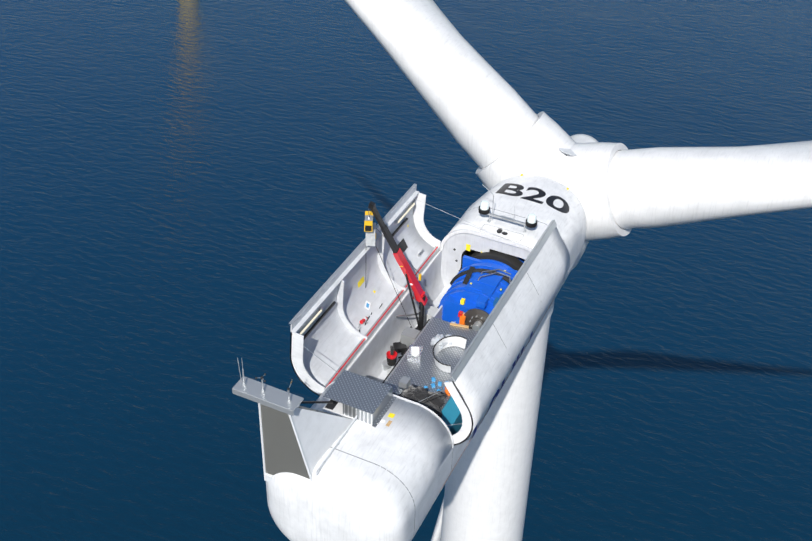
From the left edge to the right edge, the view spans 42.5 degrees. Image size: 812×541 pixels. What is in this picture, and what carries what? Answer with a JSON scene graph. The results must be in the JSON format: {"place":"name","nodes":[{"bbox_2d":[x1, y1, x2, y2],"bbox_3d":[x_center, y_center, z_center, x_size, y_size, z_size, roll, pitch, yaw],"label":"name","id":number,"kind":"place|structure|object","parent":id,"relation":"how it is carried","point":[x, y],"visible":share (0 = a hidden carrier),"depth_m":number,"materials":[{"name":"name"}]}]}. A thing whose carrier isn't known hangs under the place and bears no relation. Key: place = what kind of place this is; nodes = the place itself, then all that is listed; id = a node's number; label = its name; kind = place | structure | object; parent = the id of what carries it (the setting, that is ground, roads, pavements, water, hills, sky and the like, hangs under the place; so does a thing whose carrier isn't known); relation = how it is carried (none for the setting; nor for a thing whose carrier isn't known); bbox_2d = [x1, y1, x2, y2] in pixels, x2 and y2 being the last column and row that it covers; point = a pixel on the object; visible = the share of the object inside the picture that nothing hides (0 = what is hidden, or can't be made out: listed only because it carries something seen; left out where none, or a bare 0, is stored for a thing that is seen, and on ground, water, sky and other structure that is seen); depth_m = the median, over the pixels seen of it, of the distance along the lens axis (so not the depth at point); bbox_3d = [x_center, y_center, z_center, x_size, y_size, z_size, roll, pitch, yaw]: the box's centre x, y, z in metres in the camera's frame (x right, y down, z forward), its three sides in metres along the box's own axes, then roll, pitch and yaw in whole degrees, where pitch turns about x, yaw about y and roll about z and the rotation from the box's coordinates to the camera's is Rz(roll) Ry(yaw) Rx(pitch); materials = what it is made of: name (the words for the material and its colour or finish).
{"place":"outdoors","nodes":[
{"label":"outdoors","id":0,"kind":"place"},
{"bbox_2d":[0,0,811,540],"bbox_3d":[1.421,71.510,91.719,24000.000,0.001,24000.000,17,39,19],"label":"sea","id":1,"kind":"structure","parent":0,"point":[190,190],"depth_m":190.31,"materials":[{"name":"blue liquid"}]},
{"bbox_2d":[440,299,554,540],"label":"tower","id":2,"kind":"structure","parent":1,"relation":"in","point":[486,490],"depth_m":42.01,"materials":[{"name":"white metal"}]},
{"bbox_2d":[266,175,586,540],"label":"nacelle housing","id":3,"kind":"object","parent":2,"relation":"on","point":[342,496],"visible":0.6,"depth_m":27.88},
{"bbox_2d":[232,358,356,481],"bbox_3d":[-2.798,3.503,27.127,2.310,4.050,2.432,17,39,19],"label":"cooler","id":4,"kind":"object","parent":3,"relation":"on","point":[296,438],"visible":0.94,"depth_m":26.51,"materials":[{"name":"grey metal"}]},
{"bbox_2d":[323,370,396,427],"bbox_3d":[-1.266,3.619,28.700,1.620,0.756,1.300,17,39,19],"label":"ventilation unit","id":5,"kind":"object","parent":3,"relation":"on","point":[366,400],"visible":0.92,"depth_m":28.41,"materials":[{"name":"silver metal"}]},
{"bbox_2d":[290,198,439,394],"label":"door","id":6,"kind":"structure","parent":3,"relation":"attached to","point":[332,340],"depth_m":32.94,"materials":[{"name":"white metal"}]},
{"bbox_2d":[289,183,440,395],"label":"door fittings","id":7,"kind":"object","parent":6,"relation":"on","point":[323,292],"depth_m":32.33,"materials":[{"name":"grey metal"}]},
{"bbox_2d":[303,199,511,425],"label":"hatch actuator rods","id":8,"kind":"object","parent":3,"relation":"on","point":[446,388],"visible":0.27,"depth_m":29.63,"materials":[{"name":"silver metal"}]},
{"bbox_2d":[325,207,564,538],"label":"nacelle panel seams","id":9,"kind":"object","parent":3,"relation":"on","point":[444,240],"depth_m":34.91,"materials":[{"name":"galvanised steel"},{"name":"black rubber"}]},
{"bbox_2d":[376,233,529,434],"bbox_3d":[1.453,2.323,33.557,4.060,3.460,12.900,17,39,19],"label":"nacelle interior","id":10,"kind":"object","parent":3,"relation":"on","point":[456,246],"visible":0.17,"depth_m":33.28,"materials":[{"name":"grey metal"}]},
{"bbox_2d":[364,201,437,374],"bbox_3d":[-0.236,0.377,33.326,2.470,5.853,3.417,17,39,19],"label":"crane","id":11,"kind":"object","parent":10,"relation":"on","point":[409,335],"visible":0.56,"depth_m":33.76,"materials":[{"name":"red metal"}]},
{"bbox_2d":[386,228,507,417],"bbox_3d":[0.939,2.010,33.162,2.462,2.769,9.064,12,38,13],"label":"clutter","id":12,"kind":"object","parent":10,"relation":"on","point":[416,393],"visible":0.44,"depth_m":31.84,"materials":[{"name":"white metal"}]},
{"bbox_2d":[438,249,524,330],"bbox_3d":[2.871,0.911,35.880,2.840,2.922,4.690,17,39,19],"label":"gearbox","id":13,"kind":"object","parent":3,"relation":"on","point":[480,282],"visible":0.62,"depth_m":34.53,"materials":[{"name":"blue metal"}]},
{"bbox_2d":[472,331,532,437],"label":"hatch hinges","id":14,"kind":"object","parent":3,"relation":"on","point":[498,390],"visible":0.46,"depth_m":32.55,"materials":[{"name":"blue"}]},
{"bbox_2d":[478,184,537,231],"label":"aviation warning lights","id":15,"kind":"object","parent":3,"relation":"on","point":[530,222],"visible":1,"depth_m":35.55,"materials":[{"name":"grey plastic"}]},
{"bbox_2d":[452,227,569,445],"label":"door","id":16,"kind":"structure","parent":3,"relation":"on","point":[482,375],"depth_m":30.56,"materials":[{"name":"white metal"}]},
{"bbox_2d":[444,220,563,444],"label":"door fittings","id":17,"kind":"object","parent":16,"relation":"attached to","point":[462,434],"depth_m":29.00,"materials":[{"name":"grey metal"}]},
{"bbox_2d":[496,183,568,212],"bbox_3d":[4.609,-2.600,37.537,2.669,0.315,0.935,17,39,19],"label":"text","id":18,"kind":"object","parent":3,"relation":"on","point":[542,193],"visible":1,"depth_m":37.44,"materials":[{"name":"black paint"}]},
{"bbox_2d":[345,0,811,540],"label":"turbine rotor","id":19,"kind":"object","parent":3,"relation":"attached to","point":[495,124],"visible":0.71,"depth_m":38.98,"materials":[{"name":"white"}]}
]}

